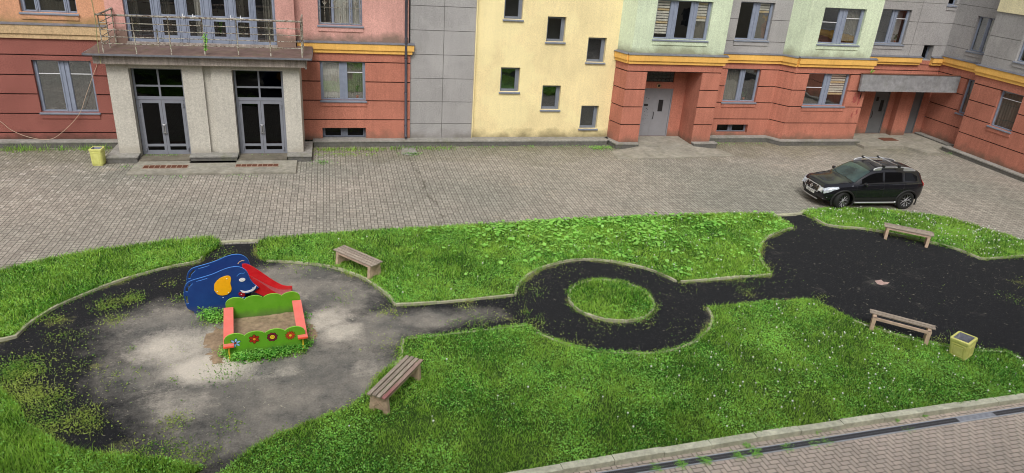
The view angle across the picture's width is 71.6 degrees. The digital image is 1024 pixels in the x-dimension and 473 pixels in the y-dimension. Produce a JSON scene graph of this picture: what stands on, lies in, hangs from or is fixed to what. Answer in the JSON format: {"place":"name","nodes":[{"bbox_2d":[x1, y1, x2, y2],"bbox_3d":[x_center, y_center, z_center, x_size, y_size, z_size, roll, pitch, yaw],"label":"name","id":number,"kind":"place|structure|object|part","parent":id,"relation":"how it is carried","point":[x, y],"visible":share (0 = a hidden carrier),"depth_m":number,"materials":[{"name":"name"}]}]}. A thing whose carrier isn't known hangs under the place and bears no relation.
{"place":"outdoors","nodes":[
{"label":"outdoors","id":0,"kind":"place"},
{"bbox_2d":[0,395,201,472],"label":"lawn","id":1,"kind":"structure","parent":0,"point":[12,464],"depth_m":12.19,"materials":[{"name":"plant"}]},
{"bbox_2d":[0,238,213,337],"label":"lawn","id":2,"kind":"structure","parent":0,"point":[212,250],"depth_m":18.29,"materials":[{"name":"plant"}]},
{"bbox_2d":[203,312,317,363],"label":"sand","id":3,"kind":"structure","parent":0,"point":[213,340],"depth_m":16.38,"materials":[{"name":"beige sand"}]},
{"bbox_2d":[0,215,1023,472],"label":"rubber path","id":4,"kind":"structure","parent":0,"point":[964,293],"depth_m":17.14,"materials":[{"name":"black rubber"}]},
{"bbox_2d":[0,256,201,341],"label":"kerb","id":5,"kind":"structure","parent":4,"relation":"on","point":[17,334],"depth_m":17.21,"materials":[{"name":"concrete"}]},
{"bbox_2d":[184,254,291,314],"bbox_3d":[-6.588,1.109,17.159,2.419,1.195,0.757,-4,25,-17],"label":"elephant slide","id":6,"kind":"object","parent":4,"relation":"on","point":[220,282],"visible":0.94,"depth_m":16.84,"materials":[{"name":"blue plastic"}]},
{"bbox_2d":[223,291,307,359],"bbox_3d":[-5.597,1.986,16.072,1.734,0.594,1.783,-5,25,-20],"label":"sandbox","id":7,"kind":"object","parent":4,"relation":"on","point":[258,305],"visible":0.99,"depth_m":15.97,"materials":[{"name":"green wood"}]},
{"bbox_2d":[266,259,395,305],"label":"kerb","id":8,"kind":"structure","parent":4,"relation":"on","point":[352,273],"depth_m":19.27,"materials":[{"name":"concrete"}]},
{"bbox_2d":[394,338,404,365],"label":"kerb","id":9,"kind":"structure","parent":4,"relation":"on","point":[400,350],"depth_m":15.94,"materials":[{"name":"concrete"}]},
{"bbox_2d":[190,296,653,363],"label":"broadleaf weeds","id":10,"kind":"object","parent":4,"relation":"on","point":[212,315],"visible":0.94,"depth_m":15.58,"materials":[{"name":"green plant"}]},
{"bbox_2d":[396,294,513,305],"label":"kerb","id":11,"kind":"structure","parent":4,"relation":"on","point":[452,301],"depth_m":18.10,"materials":[{"name":"concrete"}]},
{"bbox_2d":[407,324,523,338],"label":"kerb","id":12,"kind":"structure","parent":4,"relation":"on","point":[459,332],"depth_m":16.71,"materials":[{"name":"concrete"}]},
{"bbox_2d":[7,281,984,465],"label":"kerb weeds","id":13,"kind":"object","parent":4,"relation":"on","point":[397,357],"visible":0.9,"depth_m":15.38,"materials":[{"name":"green plant"}]},
{"bbox_2d":[0,222,1021,467],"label":"weeds","id":14,"kind":"object","parent":4,"relation":"on","point":[20,372],"visible":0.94,"depth_m":14.17,"materials":[{"name":"green plant"}]},
{"bbox_2d":[26,233,1020,454],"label":"straw bits","id":15,"kind":"object","parent":4,"relation":"on","point":[439,327],"visible":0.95,"depth_m":17.13,"materials":[{"name":"beige plant"}]},
{"bbox_2d":[31,215,1017,457],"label":"kerb weeds","id":16,"kind":"object","parent":4,"relation":"on","point":[537,275],"visible":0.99,"depth_m":20.03,"materials":[{"name":"green plant"}]},
{"bbox_2d":[514,258,676,295],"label":"kerb","id":17,"kind":"structure","parent":4,"relation":"on","point":[612,261],"depth_m":20.65,"materials":[{"name":"concrete"}]},
{"bbox_2d":[568,279,654,322],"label":"kerb","id":18,"kind":"structure","parent":4,"relation":"on","point":[600,317],"depth_m":17.88,"materials":[{"name":"concrete"}]},
{"bbox_2d":[536,307,713,353],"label":"kerb","id":19,"kind":"structure","parent":4,"relation":"on","point":[710,314],"depth_m":16.80,"materials":[{"name":"concrete"}]},
{"bbox_2d":[680,273,770,282],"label":"kerb","id":20,"kind":"structure","parent":4,"relation":"on","point":[714,279],"depth_m":20.32,"materials":[{"name":"concrete"}]},
{"bbox_2d":[758,227,792,271],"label":"kerb","id":21,"kind":"structure","parent":4,"relation":"on","point":[770,235],"depth_m":23.46,"materials":[{"name":"concrete"}]},
{"bbox_2d":[875,280,888,284],"bbox_3d":[10.892,1.355,20.906,0.462,0.022,0.268,-6,26,-22],"label":"bare patch","id":22,"kind":"object","parent":4,"relation":"on","point":[880,282],"visible":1,"depth_m":20.88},
{"bbox_2d":[813,217,980,258],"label":"kerb","id":23,"kind":"structure","parent":4,"relation":"on","point":[882,231],"depth_m":24.55,"materials":[{"name":"concrete"}]},
{"bbox_2d":[869,309,935,344],"bbox_3d":[9.819,2.317,17.970,1.506,0.451,0.429,15,26,24],"label":"park bench","id":24,"kind":"object","parent":4,"relation":"on","point":[927,332],"visible":0.97,"depth_m":17.87,"materials":[{"name":"brown wood"}]},
{"bbox_2d":[856,321,949,346],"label":"kerb","id":25,"kind":"structure","parent":4,"relation":"on","point":[892,332],"depth_m":18.06,"materials":[{"name":"concrete"}]},
{"bbox_2d":[884,222,933,247],"bbox_3d":[13.295,-0.047,23.886,1.520,0.453,0.429,14,26,21],"label":"park bench","id":26,"kind":"object","parent":4,"relation":"on","point":[910,230],"visible":1,"depth_m":23.74,"materials":[{"name":"brown wood"}]},
{"bbox_2d":[982,254,1023,259],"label":"kerb","id":27,"kind":"structure","parent":4,"relation":"on","point":[1001,257],"depth_m":23.12,"materials":[{"name":"concrete"}]},
{"bbox_2d":[0,140,1023,269],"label":"courtyard paving","id":28,"kind":"structure","parent":0,"point":[56,202],"depth_m":25.62,"materials":[{"name":"brick"}]},
{"bbox_2d":[88,146,105,165],"bbox_3d":[-14.911,-2.895,25.569,0.420,0.620,0.420,0,24,-10],"label":"waste bin","id":29,"kind":"object","parent":28,"relation":"on","point":[97,156],"visible":1,"depth_m":25.44,"materials":[{"name":"yellow paint"}]},
{"bbox_2d":[1,143,454,157],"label":"wall foot weeds","id":30,"kind":"object","parent":28,"relation":"on","point":[63,149],"depth_m":28.30,"materials":[{"name":"green plant"}]},
{"bbox_2d":[219,239,259,243],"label":"kerb","id":31,"kind":"structure","parent":28,"relation":"on","point":[241,240],"depth_m":20.55,"materials":[{"name":"concrete"}]},
{"bbox_2d":[401,148,416,155],"bbox_3d":[-4.277,-3.526,29.422,0.677,0.059,0.946,-2,25,-14],"label":"splash stone","id":32,"kind":"object","parent":28,"relation":"on","point":[411,151],"visible":0.99,"depth_m":29.40,"materials":[{"name":"grey stone"}]},
{"bbox_2d":[0,0,1023,181],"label":"apartment building","id":33,"kind":"structure","parent":28,"relation":"on","point":[652,79],"depth_m":30.29,"materials":[{"name":"paint"}]},
{"bbox_2d":[0,60,96,139],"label":"hanging cable","id":34,"kind":"object","parent":33,"relation":"hanging from","point":[69,125],"visible":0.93,"depth_m":26.82,"materials":[{"name":"grey rubber"}]},
{"bbox_2d":[19,0,78,20],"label":"window","id":35,"kind":"structure","parent":33,"relation":"in","point":[60,7],"depth_m":25.56,"materials":[{"name":"paint"}]},
{"bbox_2d":[32,60,100,118],"bbox_3d":[-16.778,-5.632,26.898,2.060,2.180,0.820,-2,25,-14],"label":"window","id":36,"kind":"structure","parent":33,"relation":"in","point":[63,86],"depth_m":26.76,"materials":[{"name":"glass"}]},
{"bbox_2d":[91,0,100,63],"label":"hanging wire","id":37,"kind":"object","parent":33,"relation":"hanging from","point":[96,29],"visible":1,"depth_m":24.04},
{"bbox_2d":[131,68,190,153],"bbox_3d":[-13.008,-4.790,26.585,1.750,3.310,0.941,-2,25,-14],"label":"door","id":38,"kind":"structure","parent":33,"relation":"in","point":[159,93],"depth_m":26.25,"materials":[{"name":"paint"}]},
{"bbox_2d":[142,165,188,168],"bbox_3d":[-12.520,-2.526,25.662,1.500,0.014,0.360,-2,25,-14],"label":"foot grate","id":39,"kind":"object","parent":33,"relation":"on","point":[161,166],"visible":1,"depth_m":25.66,"materials":[{"name":"metal"}]},
{"bbox_2d":[123,0,276,44],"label":"balcony door front","id":40,"kind":"structure","parent":33,"relation":"in","point":[240,9],"depth_m":26.80,"materials":[{"name":"paint"}]},
{"bbox_2d":[202,33,207,51],"bbox_3d":[-10.815,-6.793,25.050,0.224,0.771,0.185,9,24,12],"label":"balcony weed","id":41,"kind":"object","parent":33,"relation":"on","point":[205,41],"visible":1,"depth_m":25.01,"materials":[{"name":"green plant"}]},
{"bbox_2d":[235,164,278,166],"bbox_3d":[-9.491,-2.652,26.441,1.520,0.014,0.320,-2,25,-14],"label":"foot grate","id":42,"kind":"object","parent":33,"relation":"on","point":[256,165],"visible":1,"depth_m":26.42,"materials":[{"name":"metal"}]},
{"bbox_2d":[233,70,287,152],"bbox_3d":[-9.654,-4.911,27.405,1.780,3.310,0.941,-2,25,-14],"label":"door","id":43,"kind":"structure","parent":33,"relation":"in","point":[259,95],"depth_m":27.07,"materials":[{"name":"paint"}]},
{"bbox_2d":[317,0,363,31],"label":"window","id":44,"kind":"structure","parent":33,"relation":"in","point":[330,14],"depth_m":27.98,"materials":[{"name":"paint"}]},
{"bbox_2d":[320,61,366,106],"bbox_3d":[-6.939,-6.330,29.149,1.880,1.810,0.820,-2,25,-14],"label":"window","id":45,"kind":"structure","parent":33,"relation":"in","point":[339,80],"depth_m":29.01,"materials":[{"name":"glass"}]},
{"bbox_2d":[323,128,365,136],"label":"window","id":46,"kind":"structure","parent":33,"relation":"in","point":[327,132],"depth_m":29.90,"materials":[{"name":"glass"}]},
{"bbox_2d":[499,67,519,93],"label":"window","id":47,"kind":"structure","parent":33,"relation":"in","point":[509,79],"depth_m":31.12,"materials":[{"name":"glass"}]},
{"bbox_2d":[503,0,523,21],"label":"window","id":48,"kind":"structure","parent":33,"relation":"in","point":[512,8],"depth_m":29.95,"materials":[{"name":"metal"}]},
{"bbox_2d":[540,85,559,111],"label":"window","id":49,"kind":"structure","parent":33,"relation":"in","point":[550,93],"depth_m":31.88,"materials":[{"name":"glass"}]},
{"bbox_2d":[545,16,565,43],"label":"window","id":50,"kind":"structure","parent":33,"relation":"in","point":[555,25],"depth_m":30.70,"materials":[{"name":"metal"}]},
{"bbox_2d":[578,106,597,129],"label":"window","id":51,"kind":"structure","parent":33,"relation":"in","point":[588,113],"depth_m":32.72,"materials":[{"name":"metal"}]},
{"bbox_2d":[585,37,605,63],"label":"window","id":52,"kind":"structure","parent":33,"relation":"in","point":[595,50],"depth_m":31.49,"materials":[{"name":"glass"}]},
{"bbox_2d":[639,88,672,135],"bbox_3d":[6.720,-5.837,33.391,1.520,2.280,0.132,-2,25,-14],"label":"door","id":53,"kind":"structure","parent":33,"relation":"in","point":[660,103],"depth_m":33.41,"materials":[{"name":"grey paint"}]},
{"bbox_2d":[646,72,674,81],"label":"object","id":54,"kind":"structure","parent":33,"relation":"in","point":[651,76],"depth_m":32.73,"materials":[{"name":"black metal"}]},
{"bbox_2d":[652,0,711,45],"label":"window","id":55,"kind":"structure","parent":33,"relation":"in","point":[688,21],"depth_m":30.76,"materials":[{"name":"paint"}]},
{"bbox_2d":[716,124,745,130],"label":"window","id":56,"kind":"structure","parent":33,"relation":"in","point":[720,127],"depth_m":34.52,"materials":[{"name":"glass"}]},
{"bbox_2d":[721,68,759,106],"bbox_3d":[10.764,-7.151,33.850,1.860,1.800,0.820,-2,25,-14],"label":"window","id":57,"kind":"structure","parent":33,"relation":"in","point":[738,81],"depth_m":33.80,"materials":[{"name":"glass"}]},
{"bbox_2d":[733,1,773,45],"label":"window","id":58,"kind":"structure","parent":33,"relation":"in","point":[754,18],"depth_m":32.53,"materials":[{"name":"paint"}]},
{"bbox_2d":[801,73,849,110],"bbox_3d":[14.935,-7.021,34.208,2.400,1.780,0.820,-2,25,-14],"label":"window","id":59,"kind":"structure","parent":33,"relation":"in","point":[822,88],"depth_m":34.09,"materials":[{"name":"glass"}]},
{"bbox_2d":[816,7,864,49],"bbox_3d":[15.113,-9.695,33.023,2.310,1.840,0.820,-2,25,-14],"label":"window","id":60,"kind":"structure","parent":33,"relation":"in","point":[839,25],"depth_m":33.06,"materials":[{"name":"paint"}]},
{"bbox_2d":[865,92,890,132],"bbox_3d":[18.938,-6.464,36.748,0.920,2.280,0.132,-2,25,-14],"label":"door","id":61,"kind":"structure","parent":33,"relation":"in","point":[878,110],"depth_m":36.80,"materials":[{"name":"paint"}]},
{"bbox_2d":[873,9,909,48],"bbox_3d":[18.652,-10.331,35.239,1.780,1.880,0.820,-2,25,-14],"label":"window","id":62,"kind":"structure","parent":33,"relation":"in","point":[887,44],"depth_m":35.18,"materials":[{"name":"paint"}]},
{"bbox_2d":[904,92,923,132],"bbox_3d":[20.981,-6.548,37.272,0.800,2.280,0.080,-2,25,-14],"label":"door","id":63,"kind":"structure","parent":33,"relation":"in","point":[918,98],"depth_m":37.31,"materials":[{"name":"paint"}]},
{"bbox_2d":[921,45,929,58],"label":"window","id":64,"kind":"structure","parent":33,"relation":"in","point":[926,47],"depth_m":36.24,"materials":[{"name":"glass"}]},
{"bbox_2d":[946,0,957,10],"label":"window","id":65,"kind":"structure","parent":33,"relation":"in","point":[951,2],"depth_m":35.22,"materials":[{"name":"paint"}]},
{"bbox_2d":[955,79,974,115],"bbox_3d":[22.771,-6.780,34.930,0.820,1.735,1.040,-2,25,-14],"label":"window","id":66,"kind":"structure","parent":33,"relation":"in","point":[970,85],"depth_m":35.21,"materials":[{"name":"paint"}]},
{"bbox_2d":[965,16,994,58],"bbox_3d":[22.879,-9.528,34.083,0.820,1.860,1.370,-2,25,-14],"label":"window","id":67,"kind":"structure","parent":33,"relation":"in","point":[969,53],"depth_m":34.19,"materials":[{"name":"paint"}]},
{"bbox_2d":[986,90,1023,136],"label":"window","id":68,"kind":"structure","parent":33,"relation":"in","point":[1009,104],"depth_m":32.57,"materials":[{"name":"paint"}]},
{"bbox_2d":[1012,43,1023,68],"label":"window","id":69,"kind":"structure","parent":33,"relation":"in","point":[1021,57],"depth_m":31.71,"materials":[{"name":"paint"}]},
{"bbox_2d":[121,142,948,180],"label":"wall foot weeds","id":70,"kind":"object","parent":28,"relation":"on","point":[435,148],"depth_m":29.93,"materials":[{"name":"green plant"}]},
{"bbox_2d":[776,209,806,216],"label":"kerb","id":71,"kind":"structure","parent":28,"relation":"on","point":[791,214],"depth_m":25.51,"materials":[{"name":"concrete"}]},
{"bbox_2d":[802,155,923,208],"bbox_3d":[13.381,-2.120,27.135,4.267,1.652,2.200,-1,24,-11],"label":"parked car","id":72,"kind":"object","parent":28,"relation":"on","point":[899,185],"visible":1,"depth_m":26.51,"materials":[{"name":"black paint"}]},
{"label":"side window","id":73,"kind":"part","parent":72,"relation":"part of","materials":[{"name":"black glass"}]},
{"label":"side window","id":74,"kind":"part","parent":72,"relation":"part of","materials":[{"name":"black glass"}]},
{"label":"quarter window","id":75,"kind":"part","parent":72,"relation":"part of","materials":[{"name":"black glass"}]},
{"bbox_2d":[0,206,1023,472],"bbox_3d":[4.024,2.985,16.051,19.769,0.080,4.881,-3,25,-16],"label":"lawn","id":76,"kind":"structure","parent":0,"point":[556,432],"depth_m":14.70,"materials":[{"name":"plant"}]},
{"bbox_2d":[367,355,422,414],"bbox_3d":[-2.341,3.000,14.345,0.429,0.453,1.516,13,25,19],"label":"park bench","id":77,"kind":"object","parent":76,"relation":"on","point":[398,375],"visible":1,"depth_m":14.10,"materials":[{"name":"brown wood"}]},
{"bbox_2d":[302,206,1023,439],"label":"dandelion clocks","id":78,"kind":"object","parent":76,"relation":"on","point":[813,304],"visible":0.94,"depth_m":17.59,"materials":[{"name":"white plant"}]},
{"bbox_2d":[949,331,977,360],"bbox_3d":[10.878,2.673,17.159,0.450,0.560,0.450,-20,29,-30],"label":"waste bin","id":79,"kind":"object","parent":76,"relation":"on","point":[962,345],"visible":1,"depth_m":17.04,"materials":[{"name":"yellow paint"}]},
{"bbox_2d":[257,214,790,302],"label":"lawn","id":80,"kind":"structure","parent":0,"point":[475,251],"depth_m":20.97,"materials":[{"name":"plant"}]},
{"bbox_2d":[333,245,382,278],"bbox_3d":[-4.174,0.708,19.237,1.514,0.453,0.429,20,28,31],"label":"park bench","id":81,"kind":"object","parent":80,"relation":"on","point":[347,253],"visible":1,"depth_m":19.06,"materials":[{"name":"brown wood"}]},
{"bbox_2d":[358,210,789,275],"bbox_3d":[2.780,0.217,21.764,14.632,0.167,4.610,-2,25,-14],"label":"coltsfoot","id":82,"kind":"object","parent":80,"relation":"on","point":[559,219],"visible":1,"depth_m":22.55,"materials":[{"name":"green plant"}]},
{"bbox_2d":[569,281,649,318],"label":"lawn","id":83,"kind":"structure","parent":0,"point":[607,300],"depth_m":18.66,"materials":[{"name":"plant"}]},
{"bbox_2d":[573,402,1023,472],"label":"paving","id":84,"kind":"structure","parent":0,"point":[993,445],"depth_m":13.83,"materials":[{"name":"brick"}]},
{"bbox_2d":[505,393,1023,472],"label":"kerb","id":85,"kind":"structure","parent":84,"relation":"on","point":[669,451],"depth_m":13.94,"materials":[{"name":"concrete"}]},
{"bbox_2d":[596,406,1023,472],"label":"drain channel","id":86,"kind":"object","parent":84,"relation":"on","point":[842,437],"visible":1,"depth_m":14.07,"materials":[{"name":"metal"}]},
{"bbox_2d":[650,415,927,470],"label":"drain weeds","id":87,"kind":"object","parent":86,"relation":"on","point":[736,454],"visible":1,"depth_m":13.47,"materials":[{"name":"green plant"}]},
{"bbox_2d":[878,138,898,140],"bbox_3d":[19.184,-4.962,36.221,0.900,0.014,0.500,-2,25,-14],"label":"door mat","id":88,"kind":"object","parent":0,"point":[888,139],"depth_m":36.15,"materials":[{"name":"rubber"}]},
{"bbox_2d":[802,209,1023,256],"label":"lawn","id":89,"kind":"structure","parent":0,"point":[805,214],"depth_m":25.20,"materials":[{"name":"plant"}]},
{"bbox_2d":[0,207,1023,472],"bbox_3d":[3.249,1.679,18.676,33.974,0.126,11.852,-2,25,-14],"label":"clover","id":90,"kind":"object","parent":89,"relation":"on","point":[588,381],"visible":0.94,"depth_m":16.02,"materials":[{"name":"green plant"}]}
]}

